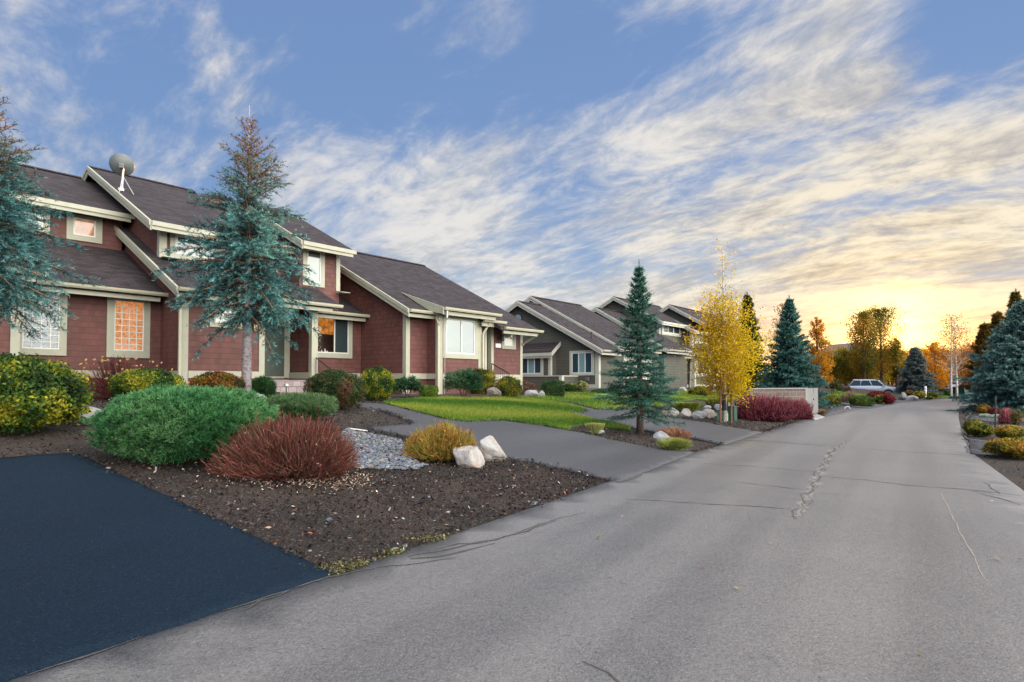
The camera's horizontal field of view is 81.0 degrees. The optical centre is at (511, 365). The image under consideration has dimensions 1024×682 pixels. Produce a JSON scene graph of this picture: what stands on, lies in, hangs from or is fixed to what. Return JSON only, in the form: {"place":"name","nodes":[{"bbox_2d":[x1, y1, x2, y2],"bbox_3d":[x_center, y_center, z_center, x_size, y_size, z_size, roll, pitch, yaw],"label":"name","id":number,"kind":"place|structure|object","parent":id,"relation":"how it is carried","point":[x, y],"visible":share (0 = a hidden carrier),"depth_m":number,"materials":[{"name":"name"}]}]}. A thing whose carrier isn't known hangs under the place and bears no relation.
{"place":"outdoors","nodes":[
{"label":"outdoors","id":0,"kind":"place"},
{"bbox_2d":[0,453,333,681],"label":"driveway","id":1,"kind":"structure","parent":0,"point":[93,558],"depth_m":4.90,"materials":[{"name":"black asphalt"}]},
{"bbox_2d":[0,383,1023,573],"bbox_3d":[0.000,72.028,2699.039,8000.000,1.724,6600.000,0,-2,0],"label":"ground","id":2,"kind":"structure","parent":0,"point":[1007,468],"depth_m":7.86,"materials":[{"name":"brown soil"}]},
{"bbox_2d":[0,352,99,433],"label":"shrub","id":3,"kind":"object","parent":2,"relation":"on","point":[41,393],"visible":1,"depth_m":9.22,"materials":[{"name":"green plant"}]},
{"bbox_2d":[0,85,105,342],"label":"blue cedar","id":4,"kind":"object","parent":2,"relation":"on","point":[20,247],"visible":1,"depth_m":11.87,"materials":[{"name":"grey plant"}]},
{"bbox_2d":[68,406,99,424],"bbox_3d":[-7.532,0.902,10.612,0.648,0.368,0.503,0,-2,0],"label":"boulder","id":5,"kind":"object","parent":2,"relation":"on","point":[83,416],"visible":0.19,"depth_m":10.47,"materials":[{"name":"grey stone"}]},
{"bbox_2d":[78,354,189,399],"bbox_3d":[-11.204,0.346,17.654,3.185,1.390,2.115,0,-2,0],"label":"bare shrub","id":6,"kind":"object","parent":2,"relation":"on","point":[102,391],"visible":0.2,"depth_m":17.14,"materials":[{"name":"red plant"}]},
{"bbox_2d":[106,367,186,396],"bbox_3d":[-8.696,0.496,14.261,1.720,0.905,1.431,0,-2,0],"label":"shrub","id":7,"kind":"object","parent":2,"relation":"on","point":[126,382],"visible":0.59,"depth_m":13.90,"materials":[{"name":"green plant"}]},
{"bbox_2d":[80,382,279,466],"bbox_3d":[-4.764,0.835,8.856,2.608,1.203,2.218,0,-2,0],"label":"mugo pine","id":8,"kind":"object","parent":2,"relation":"on","point":[186,423],"visible":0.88,"depth_m":8.14,"materials":[{"name":"green plant"}]},
{"bbox_2d":[189,371,245,390],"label":"shrub","id":9,"kind":"object","parent":2,"relation":"on","point":[211,378],"visible":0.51,"depth_m":15.31,"materials":[{"name":"orange plant"}]},
{"bbox_2d":[151,105,321,391],"bbox_3d":[-7.097,-2.924,16.157,4.134,8.162,4.078,0,-2,0],"label":"blue cedar","id":10,"kind":"object","parent":2,"relation":"on","point":[249,252],"visible":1,"depth_m":15.70,"materials":[{"name":"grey plant"}]},
{"bbox_2d":[252,374,277,398],"bbox_3d":[-7.161,0.641,17.258,0.823,0.819,0.800,0,-2,0],"label":"dwarf conifer","id":11,"kind":"object","parent":2,"relation":"on","point":[265,385],"visible":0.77,"depth_m":17.09,"materials":[{"name":"green plant"}]},
{"bbox_2d":[0,163,543,395],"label":"townhouse row","id":12,"kind":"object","parent":2,"relation":"on","point":[424,324],"visible":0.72,"depth_m":21.90,"materials":[{"name":"red"}]},
{"bbox_2d":[6,208,49,235],"bbox_3d":[-16.060,-4.772,19.273,0.068,0.890,1.980,-1,-2,40],"label":"window","id":13,"kind":"structure","parent":12,"relation":"in","point":[42,224],"depth_m":19.87,"materials":[{"name":"glass"}]},
{"bbox_2d":[20,287,67,355],"bbox_3d":[-13.459,-1.247,17.145,0.068,1.910,1.220,-1,-2,40],"label":"window","id":14,"kind":"structure","parent":12,"relation":"in","point":[51,344],"depth_m":17.24,"materials":[{"name":"glass"}]},
{"bbox_2d":[66,213,102,243],"bbox_3d":[-14.805,-4.733,20.781,0.068,0.890,1.040,-1,-2,40],"label":"window","id":15,"kind":"structure","parent":12,"relation":"in","point":[78,227],"depth_m":20.76,"materials":[{"name":"plastic"}]},
{"bbox_2d":[109,153,134,194],"bbox_3d":[-14.170,-6.914,21.811,0.906,1.509,0.678,-1,-2,25],"label":"satellite dish","id":16,"kind":"object","parent":12,"relation":"on","point":[122,165],"visible":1,"depth_m":21.71,"materials":[{"name":"white metal"}]},
{"bbox_2d":[106,297,150,357],"bbox_3d":[-12.041,-1.197,18.852,0.068,1.920,1.200,-1,-2,40],"label":"window","id":17,"kind":"structure","parent":12,"relation":"in","point":[128,320],"depth_m":18.83,"materials":[{"name":"plastic"}]},
{"bbox_2d":[170,233,227,262],"bbox_3d":[-10.577,-4.083,21.319,0.068,0.960,2.930,-1,-2,40],"label":"window","id":18,"kind":"structure","parent":12,"relation":"in","point":[174,238],"depth_m":20.53,"materials":[{"name":"glass"}]},
{"bbox_2d":[209,300,241,328],"bbox_3d":[-9.296,-1.680,19.510,0.068,0.920,1.040,-1,-2,40],"label":"window","id":19,"kind":"structure","parent":12,"relation":"in","point":[213,324],"depth_m":19.30,"materials":[{"name":"glass"}]},
{"bbox_2d":[265,317,284,375],"bbox_3d":[-8.939,-0.725,22.342,0.030,2.280,0.970,-1,-2,40],"label":"door","id":20,"kind":"structure","parent":12,"relation":"in","point":[276,370],"depth_m":22.43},
{"bbox_2d":[302,248,324,287],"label":"window","id":21,"kind":"structure","parent":12,"relation":"in","point":[316,259],"depth_m":23.28,"materials":[{"name":"plastic"}]},
{"bbox_2d":[318,319,352,358],"bbox_3d":[-7.231,-1.182,24.179,0.068,1.770,1.860,-1,-2,40],"label":"window","id":22,"kind":"structure","parent":12,"relation":"in","point":[343,329],"depth_m":24.51,"materials":[{"name":"glass"}]},
{"bbox_2d":[443,315,478,358],"bbox_3d":[-2.104,-1.153,24.718,0.068,1.760,2.060,-1,-2,40],"label":"window","id":23,"kind":"structure","parent":12,"relation":"in","point":[462,333],"depth_m":24.70,"materials":[{"name":"glass"}]},
{"bbox_2d":[502,330,515,349],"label":"window","id":24,"kind":"structure","parent":12,"relation":"in","point":[509,342],"depth_m":27.55,"materials":[{"name":"glass"}]},
{"bbox_2d":[199,405,368,481],"bbox_3d":[-3.219,1.110,8.465,2.181,1.140,2.008,0,-2,0],"label":"red shrub","id":25,"kind":"object","parent":2,"relation":"on","point":[276,450],"visible":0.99,"depth_m":8.07,"materials":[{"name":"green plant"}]},
{"bbox_2d":[195,460,407,492],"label":"leaf litter","id":26,"kind":"object","parent":2,"relation":"on","point":[314,479],"visible":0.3,"depth_m":8.03,"materials":[{"name":"brown plant"}]},
{"bbox_2d":[265,390,339,419],"bbox_3d":[-4.740,0.904,13.462,1.699,0.701,1.469,0,-2,0],"label":"mugo pine","id":27,"kind":"object","parent":2,"relation":"on","point":[301,403],"visible":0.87,"depth_m":13.05,"materials":[{"name":"green plant"}]},
{"bbox_2d":[303,369,367,408],"bbox_3d":[-4.602,0.631,15.566,1.689,1.104,1.391,0,-2,0],"label":"shrub","id":28,"kind":"object","parent":2,"relation":"on","point":[322,382],"visible":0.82,"depth_m":15.24,"materials":[{"name":"green plant"}]},
{"bbox_2d":[360,366,396,400],"bbox_3d":[-4.186,0.572,18.663,1.228,1.136,1.059,0,-2,0],"label":"shrub","id":29,"kind":"object","parent":2,"relation":"on","point":[374,388],"visible":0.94,"depth_m":18.39,"materials":[{"name":"yellow plant"}]},
{"bbox_2d":[395,375,424,397],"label":"rhododendron","id":30,"kind":"object","parent":2,"relation":"on","point":[404,384],"visible":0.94,"depth_m":20.57,"materials":[{"name":"green plant"}]},
{"bbox_2d":[419,384,438,396],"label":"box shrub","id":31,"kind":"object","parent":2,"relation":"on","point":[433,390],"visible":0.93,"depth_m":20.89,"materials":[{"name":"green plant"}]},
{"bbox_2d":[399,417,480,462],"bbox_3d":[-1.248,1.317,10.607,1.432,0.790,1.262,0,-2,0],"label":"golden shrub","id":32,"kind":"object","parent":2,"relation":"on","point":[441,441],"visible":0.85,"depth_m":10.33,"materials":[{"name":"yellow plant"}]},
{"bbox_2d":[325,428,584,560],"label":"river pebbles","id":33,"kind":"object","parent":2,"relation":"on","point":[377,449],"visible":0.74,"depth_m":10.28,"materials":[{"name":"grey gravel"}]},
{"bbox_2d":[443,366,483,396],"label":"rhododendron","id":34,"kind":"object","parent":2,"relation":"on","point":[468,379],"visible":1,"depth_m":21.18,"materials":[{"name":"green plant"}]},
{"bbox_2d":[452,445,484,468],"bbox_3d":[-0.741,1.580,10.113,0.566,0.421,0.433,0,-2,0],"label":"boulder","id":35,"kind":"object","parent":2,"relation":"on","point":[470,456],"visible":0.86,"depth_m":10.00,"materials":[{"name":"beige stone"}]},
{"bbox_2d":[470,368,496,393],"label":"shrub","id":36,"kind":"object","parent":2,"relation":"on","point":[489,379],"visible":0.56,"depth_m":24.95,"materials":[{"name":"yellow plant"}]},
{"bbox_2d":[478,435,506,461],"bbox_3d":[-0.363,1.552,10.885,0.531,0.545,0.342,0,-2,0],"label":"boulder","id":37,"kind":"object","parent":2,"relation":"on","point":[490,449],"visible":0.83,"depth_m":10.76,"materials":[{"name":"beige stone"}]},
{"bbox_2d":[487,387,500,396],"bbox_3d":[-0.664,1.063,22.468,0.522,0.488,0.451,-1,-2,29],"label":"boulder","id":38,"kind":"object","parent":2,"relation":"on","point":[493,391],"visible":0.81,"depth_m":22.32,"materials":[{"name":"beige stone"}]},
{"bbox_2d":[383,395,630,430],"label":"lawn","id":39,"kind":"structure","parent":2,"relation":"on","point":[610,427],"depth_m":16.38,"materials":[{"name":"plant"}]},
{"bbox_2d":[494,375,523,396],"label":"shrub","id":40,"kind":"object","parent":2,"relation":"on","point":[512,387],"visible":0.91,"depth_m":22.88,"materials":[{"name":"green plant"}]},
{"bbox_2d":[521,375,537,393],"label":"copper shrub","id":41,"kind":"object","parent":2,"relation":"on","point":[527,384],"visible":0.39,"depth_m":25.92,"materials":[{"name":"brown plant"}]},
{"bbox_2d":[539,380,565,397],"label":"box hedge","id":42,"kind":"object","parent":2,"relation":"on","point":[553,389],"visible":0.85,"depth_m":24.83,"materials":[{"name":"green plant"}]},
{"bbox_2d":[564,383,577,391],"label":"shrub","id":43,"kind":"object","parent":2,"relation":"on","point":[570,387],"visible":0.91,"depth_m":29.36,"materials":[{"name":"green plant"}]},
{"bbox_2d":[575,380,588,391],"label":"shrub","id":44,"kind":"object","parent":2,"relation":"on","point":[583,385],"visible":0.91,"depth_m":31.27,"materials":[{"name":"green plant"}]},
{"bbox_2d":[585,423,604,434],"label":"ornamental grass","id":45,"kind":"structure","parent":2,"relation":"on","point":[594,427],"depth_m":15.54,"materials":[{"name":"green plant"}]},
{"bbox_2d":[505,296,737,389],"bbox_3d":[8.863,-1.821,49.380,14.030,7.825,30.940,-1,-2,40],"label":"townhouse row","id":46,"kind":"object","parent":2,"relation":"on","point":[573,342],"visible":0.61,"depth_m":38.12,"materials":[{"name":"grey wood"}]},
{"bbox_2d":[523,356,542,375],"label":"window","id":47,"kind":"structure","parent":46,"relation":"in","point":[532,366],"depth_m":36.96,"materials":[{"name":"glass"}]},
{"bbox_2d":[569,350,593,374],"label":"window","id":48,"kind":"structure","parent":46,"relation":"in","point":[581,362],"depth_m":35.41,"materials":[{"name":"glass"}]},
{"bbox_2d":[661,325,680,336],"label":"window","id":49,"kind":"structure","parent":46,"relation":"in","point":[672,331],"depth_m":49.05,"materials":[{"name":"plastic"}]},
{"bbox_2d":[530,390,745,409],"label":"lawn","id":50,"kind":"structure","parent":2,"relation":"on","point":[681,400],"depth_m":24.71,"materials":[{"name":"plant"}]},
{"bbox_2d":[592,260,685,433],"bbox_3d":[3.429,-0.445,16.427,2.607,5.013,2.565,0,-2,0],"label":"green spruce","id":51,"kind":"object","parent":2,"relation":"on","point":[638,348],"visible":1,"depth_m":16.35,"materials":[{"name":"green plant"}]},
{"bbox_2d":[653,431,669,441],"bbox_3d":[3.758,1.806,15.064,0.426,0.325,0.286,0,-2,16],"label":"boulder","id":52,"kind":"object","parent":2,"relation":"on","point":[659,434],"visible":0.66,"depth_m":14.98,"materials":[{"name":"grey stone"}]},
{"bbox_2d":[654,426,693,438],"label":"russet groundcover","id":53,"kind":"object","parent":2,"relation":"on","point":[673,433],"visible":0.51,"depth_m":15.85,"materials":[{"name":"brown plant"}]},
{"bbox_2d":[656,437,693,450],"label":"ornamental grass","id":54,"kind":"object","parent":2,"relation":"on","point":[679,443],"depth_m":13.46,"materials":[{"name":"green plant"}]},
{"bbox_2d":[687,385,710,395],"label":"shrub","id":55,"kind":"object","parent":2,"relation":"on","point":[693,391],"visible":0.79,"depth_m":33.65,"materials":[{"name":"green plant"}]},
{"bbox_2d":[691,411,706,418],"bbox_3d":[6.878,1.846,22.210,0.587,0.337,0.402,0,-2,0],"label":"boulder","id":56,"kind":"object","parent":2,"relation":"on","point":[698,414],"visible":0.93,"depth_m":22.05,"materials":[{"name":"grey stone"}]},
{"bbox_2d":[666,238,778,422],"bbox_3d":[7.684,-1.202,21.492,3.278,6.777,4.074,1,-2,-40],"label":"birch tree","id":57,"kind":"object","parent":2,"relation":"on","point":[723,349],"visible":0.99,"depth_m":21.36,"materials":[{"name":"yellow plant"}]},
{"bbox_2d":[727,406,736,420],"bbox_3d":[8.266,1.827,22.602,0.341,0.596,0.341,-1,-2,42],"label":"utility box","id":58,"kind":"object","parent":2,"relation":"on","point":[734,412],"visible":0.66,"depth_m":22.48,"materials":[{"name":"green metal"}]},
{"bbox_2d":[727,292,769,392],"bbox_3d":[14.941,-1.267,38.000,3.630,6.878,3.292,0,-2,0],"label":"conifer","id":59,"kind":"object","parent":2,"relation":"on","point":[754,331],"visible":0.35,"depth_m":37.67,"materials":[{"name":"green plant"}]},
{"bbox_2d":[732,391,800,421],"bbox_3d":[9.815,1.608,23.635,2.620,1.260,2.098,0,-2,0],"label":"maroon hedge","id":60,"kind":"object","parent":2,"relation":"on","point":[770,409],"visible":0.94,"depth_m":23.06,"materials":[{"name":"red plant"}]},
{"bbox_2d":[764,304,793,378],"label":"golden tree","id":61,"kind":"object","parent":2,"relation":"on","point":[775,327],"visible":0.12,"depth_m":50.20,"materials":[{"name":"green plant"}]},
{"bbox_2d":[746,388,817,414],"bbox_3d":[12.051,1.718,26.245,4.941,1.476,0.912,1,-2,-35],"label":"block enclosure","id":62,"kind":"object","parent":2,"relation":"on","point":[810,395],"visible":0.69,"depth_m":26.04,"materials":[{"name":"concrete"}]},
{"bbox_2d":[754,295,836,407],"bbox_3d":[16.105,-0.777,34.392,4.658,6.658,4.276,0,-2,0],"label":"blue spruce","id":63,"kind":"object","parent":2,"relation":"on","point":[793,366],"visible":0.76,"depth_m":34.09,"materials":[{"name":"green plant"}]},
{"bbox_2d":[784,397,813,419],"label":"maroon hedge","id":64,"kind":"object","parent":2,"relation":"on","point":[802,406],"visible":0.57,"depth_m":24.82,"materials":[{"name":"red plant"}]},
{"bbox_2d":[805,316,838,391],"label":"golden tree","id":65,"kind":"object","parent":2,"relation":"on","point":[818,333],"visible":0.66,"depth_m":43.71,"materials":[{"name":"orange plant"}]},
{"bbox_2d":[824,380,840,393],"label":"topiary","id":66,"kind":"object","parent":2,"relation":"on","point":[835,385],"visible":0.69,"depth_m":48.31,"materials":[{"name":"green plant"}]},
{"bbox_2d":[824,394,840,405],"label":"shrub","id":67,"kind":"object","parent":2,"relation":"on","point":[834,399],"visible":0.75,"depth_m":35.54,"materials":[{"name":"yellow plant"}]},
{"bbox_2d":[827,349,858,385],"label":"olive tree clump","id":68,"kind":"object","parent":2,"relation":"on","point":[842,373],"visible":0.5,"depth_m":68.84,"materials":[{"name":"green plant"}]},
{"bbox_2d":[832,346,858,385],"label":"olive tree clump","id":69,"kind":"object","parent":2,"relation":"on","point":[843,351],"visible":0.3,"depth_m":70.59,"materials":[{"name":"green plant"}]},
{"bbox_2d":[813,342,884,383],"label":"hill","id":70,"kind":"structure","parent":2,"relation":"on","point":[839,345],"depth_m":112.86,"materials":[{"name":"brown"}]},
{"bbox_2d":[840,391,857,402],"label":"brown shrub","id":71,"kind":"object","parent":2,"relation":"on","point":[844,397],"visible":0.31,"depth_m":40.14,"materials":[{"name":"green plant"}]},
{"bbox_2d":[840,346,873,382],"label":"olive tree clump","id":72,"kind":"object","parent":2,"relation":"on","point":[856,376],"visible":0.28,"depth_m":69.54,"materials":[{"name":"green plant"}]},
{"bbox_2d":[838,307,883,378],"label":"deciduous tree","id":73,"kind":"object","parent":2,"relation":"on","point":[862,327],"visible":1,"depth_m":65.78,"materials":[{"name":"green plant"}]},
{"bbox_2d":[847,395,875,405],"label":"box hedge","id":74,"kind":"object","parent":2,"relation":"on","point":[863,400],"visible":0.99,"depth_m":37.09,"materials":[{"name":"green plant"}]},
{"bbox_2d":[847,348,888,381],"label":"olive tree clump","id":75,"kind":"object","parent":2,"relation":"on","point":[870,377],"visible":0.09,"depth_m":68.90,"materials":[{"name":"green plant"}]},
{"bbox_2d":[849,379,897,391],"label":"parked car","id":76,"kind":"object","parent":2,"relation":"on","point":[877,385],"visible":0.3,"depth_m":60.45,"materials":[{"name":"silver metal"}]},
{"bbox_2d":[855,303,911,381],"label":"deciduous tree","id":77,"kind":"object","parent":2,"relation":"on","point":[880,314],"visible":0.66,"depth_m":66.52,"materials":[{"name":"orange plant"}]},
{"bbox_2d":[883,393,895,403],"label":"red barberry","id":78,"kind":"object","parent":2,"relation":"on","point":[888,398],"visible":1,"depth_m":41.21,"materials":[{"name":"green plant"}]},
{"bbox_2d":[885,338,906,386],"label":"tree","id":79,"kind":"object","parent":2,"relation":"on","point":[897,371],"visible":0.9,"depth_m":65.87,"materials":[{"name":"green plant"}]},
{"bbox_2d":[893,346,943,395],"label":"blue spruce","id":80,"kind":"object","parent":2,"relation":"on","point":[914,376],"visible":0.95,"depth_m":57.48,"materials":[{"name":"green plant"}]},
{"bbox_2d":[922,341,962,389],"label":"golden tree","id":81,"kind":"object","parent":2,"relation":"on","point":[942,377],"visible":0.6,"depth_m":59.52,"materials":[{"name":"orange plant"}]},
{"bbox_2d":[924,313,977,398],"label":"aspen tree","id":82,"kind":"object","parent":2,"relation":"on","point":[952,329],"visible":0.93,"depth_m":52.98,"materials":[{"name":"orange plant"}]},
{"bbox_2d":[956,342,975,384],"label":"orange tree","id":83,"kind":"object","parent":2,"relation":"on","point":[969,350],"visible":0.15,"depth_m":62.20,"materials":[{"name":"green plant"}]},
{"bbox_2d":[961,419,982,433],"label":"shrub","id":84,"kind":"object","parent":2,"relation":"on","point":[968,423],"visible":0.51,"depth_m":18.01,"materials":[{"name":"green plant"}]},
{"bbox_2d":[956,322,989,389],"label":"conifer","id":85,"kind":"object","parent":2,"relation":"on","point":[978,342],"visible":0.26,"depth_m":46.10,"materials":[{"name":"green plant"}]},
{"bbox_2d":[967,423,994,436],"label":"shrub","id":86,"kind":"object","parent":2,"relation":"on","point":[980,429],"visible":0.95,"depth_m":17.15,"materials":[{"name":"green plant"}]},
{"bbox_2d":[975,404,990,413],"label":"shrub","id":87,"kind":"object","parent":2,"relation":"on","point":[982,408],"visible":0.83,"depth_m":28.79,"materials":[{"name":"yellow plant"}]},
{"bbox_2d":[946,299,1023,412],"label":"blue spruce","id":88,"kind":"object","parent":2,"relation":"on","point":[1003,380],"visible":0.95,"depth_m":30.41,"materials":[{"name":"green plant"}]},
{"bbox_2d":[969,310,1004,392],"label":"conifer","id":89,"kind":"object","parent":2,"relation":"on","point":[996,319],"visible":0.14,"depth_m":44.17,"materials":[{"name":"green plant"}]},
{"bbox_2d":[979,288,1023,389],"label":"conifer","id":90,"kind":"object","parent":2,"relation":"on","point":[1016,296],"visible":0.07,"depth_m":38.11,"materials":[{"name":"green plant"}]},
{"bbox_2d":[981,437,1023,459],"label":"shrub","id":91,"kind":"object","parent":2,"relation":"on","point":[1009,447],"visible":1,"depth_m":12.33,"materials":[{"name":"yellow plant"}]},
{"bbox_2d":[997,406,1013,423],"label":"pink shrub","id":92,"kind":"object","parent":2,"relation":"on","point":[1004,416],"visible":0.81,"depth_m":22.05,"materials":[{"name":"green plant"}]},
{"bbox_2d":[993,425,1023,438],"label":"shrub","id":93,"kind":"object","parent":2,"relation":"on","point":[1008,431],"visible":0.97,"depth_m":16.17,"materials":[{"name":"yellow plant"}]},
{"bbox_2d":[1010,409,1022,424],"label":"box shrub","id":94,"kind":"object","parent":2,"relation":"on","point":[1017,418],"visible":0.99,"depth_m":21.34,"materials":[{"name":"green plant"}]},
{"bbox_2d":[0,0,1023,374],"label":"sky","id":95,"kind":"structure","parent":0,"point":[848,154],"materials":[{"name":"blue"}]},
{"bbox_2d":[7,398,1023,681],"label":"road","id":96,"kind":"structure","parent":0,"point":[853,572],"depth_m":4.55,"materials":[{"name":"grey asphalt"}]},
{"bbox_2d":[299,530,449,574],"bbox_3d":[-1.213,1.708,5.549,0.412,0.069,1.627,-1,-2,35],"label":"kerb moss","id":97,"kind":"object","parent":96,"relation":"on","point":[352,564],"visible":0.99,"depth_m":5.21,"materials":[{"name":"green plant"}]},
{"bbox_2d":[27,411,1019,681],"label":"road cracks","id":98,"kind":"object","parent":96,"relation":"on","point":[535,527],"visible":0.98,"depth_m":6.11,"materials":[{"name":"black asphalt"}]},
{"bbox_2d":[789,440,849,516],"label":"road patches","id":99,"kind":"object","parent":96,"relation":"on","point":[799,503],"visible":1,"depth_m":9.15,"materials":[{"name":"grey asphalt"}]},
{"bbox_2d":[357,402,693,481],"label":"driveway","id":100,"kind":"structure","parent":0,"point":[598,457],"depth_m":12.91,"materials":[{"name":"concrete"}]},
{"bbox_2d":[570,403,761,444],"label":"driveway","id":101,"kind":"structure","parent":0,"point":[713,433],"depth_m":18.50,"materials":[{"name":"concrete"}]},
{"bbox_2d":[665,402,704,412],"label":"ornamental grass","id":102,"kind":"object","parent":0,"point":[692,407],"depth_m":24.18,"materials":[{"name":"green plant"}]},
{"bbox_2d":[703,398,732,409],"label":"ornamental grass","id":103,"kind":"object","parent":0,"point":[711,403],"depth_m":27.09,"materials":[{"name":"green plant"}]},
{"bbox_2d":[824,406,868,416],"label":"driveway","id":104,"kind":"structure","parent":0,"point":[833,410],"depth_m":32.41,"materials":[{"name":"concrete"}]},
{"bbox_2d":[841,402,888,407],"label":"driveway","id":105,"kind":"structure","parent":0,"point":[847,404],"depth_m":37.07,"materials":[{"name":"concrete"}]},
{"bbox_2d":[969,439,1023,458],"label":"driveway","id":106,"kind":"structure","parent":0,"point":[976,445],"depth_m":13.61,"materials":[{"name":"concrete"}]},
{"bbox_2d":[969,415,1023,422],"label":"driveway","id":107,"kind":"structure","parent":0,"point":[985,419],"depth_m":24.32,"materials":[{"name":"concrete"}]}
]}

